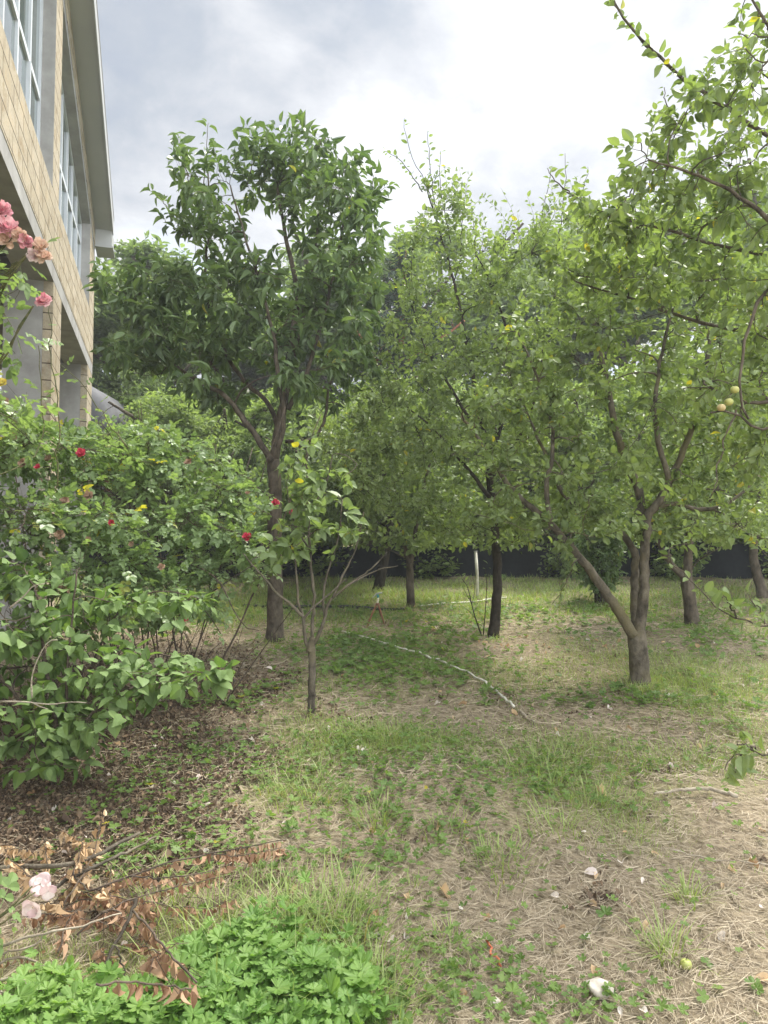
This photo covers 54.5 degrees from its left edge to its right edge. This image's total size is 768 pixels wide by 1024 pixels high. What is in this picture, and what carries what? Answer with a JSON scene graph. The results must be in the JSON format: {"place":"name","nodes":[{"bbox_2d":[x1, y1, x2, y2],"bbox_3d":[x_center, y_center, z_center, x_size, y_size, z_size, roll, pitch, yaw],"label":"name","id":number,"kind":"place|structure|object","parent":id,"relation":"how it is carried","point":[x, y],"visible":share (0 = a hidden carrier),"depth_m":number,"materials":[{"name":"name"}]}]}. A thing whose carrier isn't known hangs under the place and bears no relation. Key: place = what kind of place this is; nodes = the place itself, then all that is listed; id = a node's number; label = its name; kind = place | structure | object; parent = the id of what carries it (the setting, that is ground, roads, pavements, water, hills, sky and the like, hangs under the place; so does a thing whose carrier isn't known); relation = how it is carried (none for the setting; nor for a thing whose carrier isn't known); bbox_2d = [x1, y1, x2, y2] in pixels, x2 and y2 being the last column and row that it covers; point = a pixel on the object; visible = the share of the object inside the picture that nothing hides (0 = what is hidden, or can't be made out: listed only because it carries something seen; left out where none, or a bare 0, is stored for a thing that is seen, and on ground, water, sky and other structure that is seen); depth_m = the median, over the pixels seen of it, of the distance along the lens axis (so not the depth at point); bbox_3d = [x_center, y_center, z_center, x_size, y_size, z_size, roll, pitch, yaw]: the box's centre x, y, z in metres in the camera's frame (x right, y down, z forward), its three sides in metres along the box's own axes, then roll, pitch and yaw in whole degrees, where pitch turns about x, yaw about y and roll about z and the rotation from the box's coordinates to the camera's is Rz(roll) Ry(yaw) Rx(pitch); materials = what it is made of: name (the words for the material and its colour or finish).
{"place":"outdoors","nodes":[
{"label":"outdoors","id":0,"kind":"place"},
{"bbox_2d":[0,539,767,1023],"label":"ground","id":1,"kind":"structure","parent":0,"point":[548,843],"depth_m":3.39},
{"bbox_2d":[0,871,56,957],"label":"rose blossoms","id":2,"kind":"object","parent":1,"relation":"on","point":[46,889],"visible":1,"depth_m":2.30,"materials":[{"name":"pink plant"}]},
{"bbox_2d":[2,807,106,903],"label":"withered branch","id":3,"kind":"object","parent":1,"relation":"on","point":[80,856],"visible":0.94,"depth_m":2.60,"materials":[{"name":"brown plant"}]},
{"bbox_2d":[0,0,114,631],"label":"stone house","id":4,"kind":"structure","parent":1,"relation":"on","point":[55,176],"depth_m":7.62,"materials":[{"name":"stone"}]},
{"bbox_2d":[0,0,42,145],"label":"window","id":5,"kind":"structure","parent":4,"relation":"in","point":[22,20],"depth_m":6.74,"materials":[{"name":"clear glass"}]},
{"bbox_2d":[59,85,81,278],"bbox_3d":[-4.021,-4.221,9.410,0.072,2.239,3.310,1,-3,-16],"label":"window","id":6,"kind":"structure","parent":4,"relation":"in","point":[69,208],"depth_m":9.67,"materials":[{"name":"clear glass"}]},
{"bbox_2d":[0,199,127,485],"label":"climbing rose","id":7,"kind":"object","parent":1,"relation":"on","point":[11,231],"visible":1,"depth_m":2.93,"materials":[{"name":"plant"}]},
{"bbox_2d":[0,832,139,870],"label":"pruned branch","id":8,"kind":"object","parent":1,"relation":"on","point":[58,865],"visible":0.81,"depth_m":2.65,"materials":[{"name":"brown plant"}]},
{"bbox_2d":[0,816,194,921],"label":"withered branch","id":9,"kind":"object","parent":1,"relation":"on","point":[46,852],"visible":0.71,"depth_m":2.71,"materials":[{"name":"brown plant"}]},
{"bbox_2d":[83,839,287,893],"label":"withered branch","id":10,"kind":"object","parent":9,"relation":"on","point":[227,857],"visible":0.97,"depth_m":2.66,"materials":[{"name":"brown plant"}]},
{"bbox_2d":[94,367,113,500],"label":"hedge shrub","id":11,"kind":"object","parent":1,"relation":"on","point":[97,484],"depth_m":15.36,"materials":[{"name":"green plant"}]},
{"bbox_2d":[0,230,210,524],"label":"broadleaf tree","id":12,"kind":"object","parent":1,"relation":"on","point":[105,317],"visible":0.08,"depth_m":15.38,"materials":[{"name":"green plant"}]},
{"bbox_2d":[54,836,156,910],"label":"pruned branch","id":13,"kind":"object","parent":1,"relation":"on","point":[61,883],"visible":0.88,"depth_m":2.62,"materials":[{"name":"brown plant"}]},
{"bbox_2d":[90,387,139,545],"bbox_3d":[-5.408,-0.520,13.670,1.645,3.380,2.750,0,-3,0],"label":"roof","id":14,"kind":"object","parent":1,"relation":"on","point":[98,397],"visible":0.09,"depth_m":12.61,"materials":[{"name":"metal"}]},
{"bbox_2d":[0,546,239,789],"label":"broad leaved shrub","id":15,"kind":"object","parent":1,"relation":"on","point":[73,729],"visible":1,"depth_m":3.68,"materials":[{"name":"green plant"}]},
{"bbox_2d":[0,583,86,708],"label":"fallen stick","id":16,"kind":"object","parent":15,"relation":"in","point":[34,703],"visible":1,"depth_m":3.41,"materials":[{"name":"wood"}]},
{"bbox_2d":[41,876,240,960],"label":"withered branch","id":17,"kind":"object","parent":1,"relation":"on","point":[70,921],"visible":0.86,"depth_m":2.38,"materials":[{"name":"brown plant"}]},
{"bbox_2d":[93,324,203,544],"bbox_3d":[-4.655,-1.279,14.689,2.900,4.994,2.540,0,-3,0],"label":"hedge shrub","id":18,"kind":"object","parent":1,"relation":"on","point":[134,387],"visible":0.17,"depth_m":14.25,"materials":[{"name":"green plant"}]},
{"bbox_2d":[92,383,208,543],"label":"hedge shrub","id":19,"kind":"object","parent":1,"relation":"on","point":[149,402],"visible":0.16,"depth_m":12.27,"materials":[{"name":"green plant"}]},
{"bbox_2d":[0,377,320,709],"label":"rose bush","id":20,"kind":"object","parent":1,"relation":"on","point":[162,461],"visible":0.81,"depth_m":4.78,"materials":[{"name":"green plant"}]},
{"bbox_2d":[92,272,300,540],"bbox_3d":[-4.261,-2.214,16.747,6.616,6.638,5.924,1,-3,-22],"label":"broadleaf tree","id":21,"kind":"object","parent":1,"relation":"on","point":[249,371],"visible":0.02,"depth_m":16.40,"materials":[{"name":"green plant"}]},
{"bbox_2d":[0,871,398,1023],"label":"geranium foliage","id":22,"kind":"object","parent":1,"relation":"on","point":[328,978],"visible":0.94,"depth_m":2.04,"materials":[{"name":"green plant"}]},
{"bbox_2d":[0,913,121,994],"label":"withered branch","id":23,"kind":"object","parent":22,"relation":"on","point":[42,934],"visible":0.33,"depth_m":2.17,"materials":[{"name":"brown plant"}]},
{"bbox_2d":[100,898,137,975],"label":"withered branch","id":24,"kind":"object","parent":22,"relation":"on","point":[133,907],"visible":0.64,"depth_m":2.20,"materials":[{"name":"brown plant"}]},
{"bbox_2d":[96,959,196,1007],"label":"withered branch","id":25,"kind":"object","parent":22,"relation":"on","point":[177,993],"visible":1,"depth_m":1.88,"materials":[{"name":"brown plant"}]},
{"bbox_2d":[132,910,206,998],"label":"withered branch","id":26,"kind":"object","parent":22,"relation":"on","point":[150,966],"visible":0.94,"depth_m":2.07,"materials":[{"name":"brown plant"}]},
{"bbox_2d":[159,399,284,576],"bbox_3d":[-2.611,-0.357,12.326,2.298,3.116,2.624,2,-4,-36],"label":"hedge shrub","id":27,"kind":"object","parent":1,"relation":"on","point":[221,424],"visible":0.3,"depth_m":11.79,"materials":[{"name":"green plant"}]},
{"bbox_2d":[109,260,344,542],"bbox_3d":[-3.053,-2.452,17.699,6.122,7.162,6.837,-3,-4,45],"label":"broadleaf tree","id":28,"kind":"object","parent":1,"relation":"on","point":[266,387],"visible":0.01,"depth_m":16.49,"materials":[{"name":"green plant"}]},
{"bbox_2d":[81,109,399,642],"bbox_3d":[-1.401,-1.326,7.378,3.123,5.237,1.959,0,-3,0],"label":"cherry tree","id":29,"kind":"object","parent":1,"relation":"on","point":[171,297],"visible":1,"depth_m":7.13,"materials":[{"name":"green plant"}]},
{"bbox_2d":[183,423,308,549],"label":"hedge shrub","id":30,"kind":"object","parent":1,"relation":"on","point":[246,434],"visible":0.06,"depth_m":11.80,"materials":[{"name":"green plant"}]},
{"bbox_2d":[234,383,359,576],"bbox_3d":[-1.389,-0.485,12.438,2.762,3.331,2.419,0,-3,-3],"label":"hedge shrub","id":31,"kind":"object","parent":1,"relation":"on","point":[259,412],"visible":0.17,"depth_m":11.93,"materials":[{"name":"green plant"}]},
{"bbox_2d":[243,426,396,714],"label":"young fruit tree","id":32,"kind":"object","parent":1,"relation":"on","point":[302,496],"visible":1,"depth_m":4.79,"materials":[{"name":"green plant"}]},
{"bbox_2d":[218,394,429,590],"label":"plum tree","id":33,"kind":"object","parent":1,"relation":"on","point":[379,581],"visible":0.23,"depth_m":10.06,"materials":[{"name":"green plant"}]},
{"bbox_2d":[243,604,404,610],"bbox_3d":[-0.722,1.140,8.863,1.932,0.082,0.095,0,-3,1],"label":"irrigation pipe","id":34,"kind":"object","parent":1,"relation":"on","point":[337,606],"visible":0.52,"depth_m":8.85,"materials":[{"name":"grey plastic"}]},
{"bbox_2d":[256,233,392,538],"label":"broadleaf tree","id":35,"kind":"object","parent":1,"relation":"on","point":[298,262],"visible":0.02,"depth_m":17.52,"materials":[{"name":"green plant"}]},
{"bbox_2d":[281,447,385,575],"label":"hedge shrub","id":36,"kind":"object","parent":1,"relation":"on","point":[314,569],"visible":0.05,"depth_m":11.67,"materials":[{"name":"green plant"}]},
{"bbox_2d":[293,382,430,563],"bbox_3d":[-0.256,-0.453,12.245,2.420,3.326,2.762,-2,-4,35],"label":"hedge shrub","id":37,"kind":"object","parent":1,"relation":"on","point":[370,542],"visible":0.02,"depth_m":11.70,"materials":[{"name":"green plant"}]},
{"bbox_2d":[366,592,384,625],"bbox_3d":[-0.087,1.039,8.023,0.205,0.364,0.434,0,-3,0],"label":"sprinkler","id":38,"kind":"object","parent":1,"relation":"on","point":[380,611],"visible":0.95,"depth_m":7.90,"materials":[{"name":"metal"}]},
{"bbox_2d":[269,241,491,545],"bbox_3d":[-0.053,-2.467,16.873,5.529,7.154,6.175,-1,-3,19],"label":"broadleaf tree","id":39,"kind":"object","parent":1,"relation":"on","point":[385,266],"visible":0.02,"depth_m":16.42,"materials":[{"name":"green plant"}]},
{"bbox_2d":[0,574,767,1023],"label":"weeds","id":40,"kind":"object","parent":1,"relation":"on","point":[384,652],"visible":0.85,"depth_m":3.70,"materials":[{"name":"green plant"}]},
{"bbox_2d":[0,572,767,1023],"bbox_3d":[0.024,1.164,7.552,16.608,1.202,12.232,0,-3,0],"label":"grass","id":41,"kind":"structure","parent":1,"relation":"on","point":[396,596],"depth_m":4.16,"materials":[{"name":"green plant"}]},
{"bbox_2d":[0,602,767,924],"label":"leaf litter","id":42,"kind":"object","parent":1,"relation":"on","point":[63,818],"visible":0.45,"depth_m":3.60,"materials":[{"name":"brown plant"}]},
{"bbox_2d":[0,582,767,1017],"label":"fallen petals","id":43,"kind":"object","parent":1,"relation":"on","point":[588,870],"visible":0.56,"depth_m":2.98,"materials":[{"name":"white plant"}]},
{"bbox_2d":[0,575,767,1023],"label":"dry straw","id":44,"kind":"object","parent":1,"relation":"on","point":[598,925],"visible":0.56,"depth_m":2.96,"materials":[{"name":"beige plant"}]},
{"bbox_2d":[22,850,187,974],"bbox_3d":[-0.928,1.300,2.389,0.428,0.262,0.823,2,-3,-28],"label":"withered branch","id":45,"kind":"object","parent":44,"relation":"on","point":[144,911],"visible":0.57,"depth_m":2.40,"materials":[{"name":"brown plant"}]},
{"bbox_2d":[485,940,501,966],"bbox_3d":[0.348,1.405,2.373,0.021,0.024,0.129,1,-3,-11],"label":"red leaf strip","id":46,"kind":"object","parent":44,"relation":"on","point":[490,951],"visible":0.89,"depth_m":2.38,"materials":[{"name":"red plant"}]},
{"bbox_2d":[586,977,613,1000],"bbox_3d":[0.636,1.403,2.195,0.078,0.054,0.067,1,-3,-11],"label":"pale rock","id":47,"kind":"object","parent":44,"relation":"on","point":[595,984],"visible":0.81,"depth_m":2.18,"materials":[{"name":"stone"}]},
{"bbox_2d":[669,848,767,864],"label":"long straw stem","id":48,"kind":"object","parent":44,"relation":"on","point":[717,860],"visible":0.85,"depth_m":2.91,"materials":[{"name":"beige plant"}]},
{"bbox_2d":[2,584,767,1000],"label":"fallen dry leaves","id":49,"kind":"object","parent":1,"relation":"on","point":[444,888],"visible":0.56,"depth_m":2.91,"materials":[{"name":"brown plant"}]},
{"bbox_2d":[306,369,486,607],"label":"plum tree","id":50,"kind":"object","parent":1,"relation":"on","point":[415,543],"visible":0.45,"depth_m":8.81,"materials":[{"name":"green plant"}]},
{"bbox_2d":[333,246,478,422],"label":"pine tree","id":51,"kind":"object","parent":1,"relation":"on","point":[391,297],"visible":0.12,"depth_m":13.89,"materials":[{"name":"green plant"}]},
{"bbox_2d":[360,448,486,579],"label":"hedge shrub","id":52,"kind":"object","parent":1,"relation":"on","point":[430,568],"visible":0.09,"depth_m":11.64,"materials":[{"name":"green plant"}]},
{"bbox_2d":[88,532,767,579],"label":"shade net fence","id":53,"kind":"object","parent":1,"relation":"on","point":[733,563],"visible":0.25,"depth_m":11.85,"materials":[{"name":"black fabric"}]},
{"bbox_2d":[342,630,514,707],"bbox_3d":[0.334,1.228,6.183,0.278,0.228,2.846,1,-3,-26],"label":"garden hose","id":54,"kind":"object","parent":1,"relation":"on","point":[496,690],"visible":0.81,"depth_m":5.87,"materials":[{"name":"white plastic"}]},
{"bbox_2d":[342,213,539,539],"bbox_3d":[1.353,-2.908,18.250,6.837,8.105,6.122,-2,-3,32],"label":"broadleaf tree","id":55,"kind":"object","parent":1,"relation":"on","point":[444,256],"visible":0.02,"depth_m":17.30,"materials":[{"name":"green plant"}]},
{"bbox_2d":[382,377,510,534],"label":"hedge shrub","id":56,"kind":"object","parent":1,"relation":"on","point":[451,469],"visible":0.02,"depth_m":11.75,"materials":[{"name":"green plant"}]},
{"bbox_2d":[316,119,599,637],"bbox_3d":[0.784,-1.307,7.410,2.972,5.155,2.444,0,-3,0],"label":"plum tree","id":57,"kind":"object","parent":1,"relation":"on","point":[495,275],"visible":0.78,"depth_m":7.16,"materials":[{"name":"green plant"}]},
{"bbox_2d":[419,597,506,606],"bbox_3d":[1.006,1.117,9.276,1.279,0.096,0.052,1,-3,-25],"label":"bleached pipe","id":58,"kind":"object","parent":1,"relation":"on","point":[460,602],"visible":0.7,"depth_m":9.25,"materials":[{"name":"white plastic"}]},
{"bbox_2d":[456,560,490,635],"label":"bare sapling","id":59,"kind":"object","parent":1,"relation":"on","point":[466,578],"visible":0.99,"depth_m":7.31,"materials":[{"name":"brown plant"}]},
{"bbox_2d":[474,551,478,595],"bbox_3d":[1.211,0.864,9.760,0.067,0.710,0.048,0,-3,0],"label":"marker pole","id":60,"kind":"object","parent":1,"relation":"on","point":[477,573],"visible":0.87,"depth_m":9.75,"materials":[{"name":"concrete"}]},
{"bbox_2d":[423,427,562,547],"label":"hedge shrub","id":61,"kind":"object","parent":1,"relation":"on","point":[476,453],"visible":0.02,"depth_m":12.01,"materials":[{"name":"green plant"}]},
{"bbox_2d":[443,372,570,553],"bbox_3d":[2.144,-0.586,12.445,2.762,3.571,2.420,2,-3,-29],"label":"hedge shrub","id":62,"kind":"object","parent":1,"relation":"on","point":[529,489],"visible":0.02,"depth_m":11.93,"materials":[{"name":"green plant"}]},
{"bbox_2d":[519,710,534,722],"bbox_3d":[0.901,1.291,4.709,0.029,0.037,0.225,1,-3,-10],"label":"pale stick","id":63,"kind":"object","parent":1,"relation":"on","point":[523,713],"visible":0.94,"depth_m":4.71,"materials":[{"name":"beige wood"}]},
{"bbox_2d":[418,227,646,545],"bbox_3d":[3.515,-2.676,17.615,6.837,7.580,6.122,3,-4,-43],"label":"broadleaf tree","id":64,"kind":"object","parent":1,"relation":"on","point":[471,322],"visible":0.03,"depth_m":16.52,"materials":[{"name":"green plant"}]},
{"bbox_2d":[484,437,609,546],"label":"hedge shrub","id":65,"kind":"object","parent":1,"relation":"on","point":[563,453],"visible":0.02,"depth_m":12.07,"materials":[{"name":"green plant"}]},
{"bbox_2d":[517,376,644,578],"bbox_3d":[3.229,-0.497,12.232,2.420,3.456,2.762,0,-3,-7],"label":"hedge shrub","id":66,"kind":"object","parent":1,"relation":"on","point":[564,567],"visible":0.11,"depth_m":11.53,"materials":[{"name":"green plant"}]},
{"bbox_2d":[488,219,699,378],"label":"broadleaf tree","id":67,"kind":"object","parent":1,"relation":"on","point":[562,232],"depth_m":17.96,"materials":[{"name":"green plant"}]},
{"bbox_2d":[568,483,639,604],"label":"conical bush","id":68,"kind":"object","parent":1,"relation":"on","point":[603,551],"visible":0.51,"depth_m":9.18,"materials":[{"name":"green plant"}]},
{"bbox_2d":[447,132,767,686],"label":"apple tree","id":69,"kind":"object","parent":1,"relation":"on","point":[626,462],"visible":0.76,"depth_m":5.43,"materials":[{"name":"green plant"}]},
{"bbox_2d":[492,205,738,432],"bbox_3d":[5.273,-2.846,16.568,6.122,7.943,6.837,0,-3,-4],"label":"broadleaf tree","id":70,"kind":"object","parent":1,"relation":"on","point":[633,340],"visible":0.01,"depth_m":15.53,"materials":[{"name":"green plant"}]},
{"bbox_2d":[554,430,683,542],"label":"hedge shrub","id":71,"kind":"object","parent":1,"relation":"on","point":[624,491],"depth_m":12.04,"materials":[{"name":"green plant"}]},
{"bbox_2d":[539,0,767,785],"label":"apple tree","id":72,"kind":"object","parent":1,"relation":"on","point":[623,222],"visible":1,"depth_m":3.85,"materials":[{"name":"green plant"}]},
{"bbox_2d":[586,362,724,580],"bbox_3d":[4.442,-0.627,12.341,2.762,3.669,2.420,-2,-3,31],"label":"hedge shrub","id":73,"kind":"object","parent":1,"relation":"on","point":[669,571],"visible":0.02,"depth_m":11.67,"materials":[{"name":"green plant"}]},
{"bbox_2d":[610,202,738,528],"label":"broadleaf tree","id":74,"kind":"object","parent":1,"relation":"on","point":[703,292],"depth_m":16.83,"materials":[{"name":"green plant"}]},
{"bbox_2d":[595,276,767,625],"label":"apple tree","id":75,"kind":"object","parent":1,"relation":"on","point":[691,613],"visible":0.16,"depth_m":7.89,"materials":[{"name":"green plant"}]},
{"bbox_2d":[680,955,691,970],"bbox_3d":[0.931,1.388,2.298,0.036,0.042,0.036,0,-3,0],"label":"fallen apple","id":76,"kind":"object","parent":1,"relation":"on","point":[684,964],"visible":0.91,"depth_m":2.29,"materials":[{"name":"yellow food"}]},
{"bbox_2d":[626,446,760,576],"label":"hedge shrub","id":77,"kind":"object","parent":1,"relation":"on","point":[653,572],"visible":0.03,"depth_m":11.78,"materials":[{"name":"green plant"}]},
{"bbox_2d":[653,786,737,798],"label":"peeled branch","id":78,"kind":"object","parent":1,"relation":"on","point":[726,793],"visible":0.98,"depth_m":3.56,"materials":[{"name":"beige wood"}]},
{"bbox_2d":[649,158,767,540],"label":"broadleaf tree","id":79,"kind":"object","parent":1,"relation":"on","point":[749,221],"visible":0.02,"depth_m":14.71,"materials":[{"name":"green plant"}]},
{"bbox_2d":[661,405,767,597],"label":"apple tree","id":80,"kind":"object","parent":1,"relation":"on","point":[760,585],"visible":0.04,"depth_m":9.68,"materials":[{"name":"green plant"}]},
{"bbox_2d":[666,380,767,560],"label":"hedge shrub","id":81,"kind":"object","parent":1,"relation":"on","point":[719,513],"depth_m":11.83,"materials":[{"name":"green plant"}]},
{"bbox_2d":[724,450,767,578],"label":"hedge shrub","id":82,"kind":"object","parent":1,"relation":"on","point":[765,570],"depth_m":11.75,"materials":[{"name":"green plant"}]},
{"bbox_2d":[0,0,767,510],"label":"sky","id":83,"kind":"structure","parent":0,"point":[507,88],"materials":[{"name":"white"}]}
]}

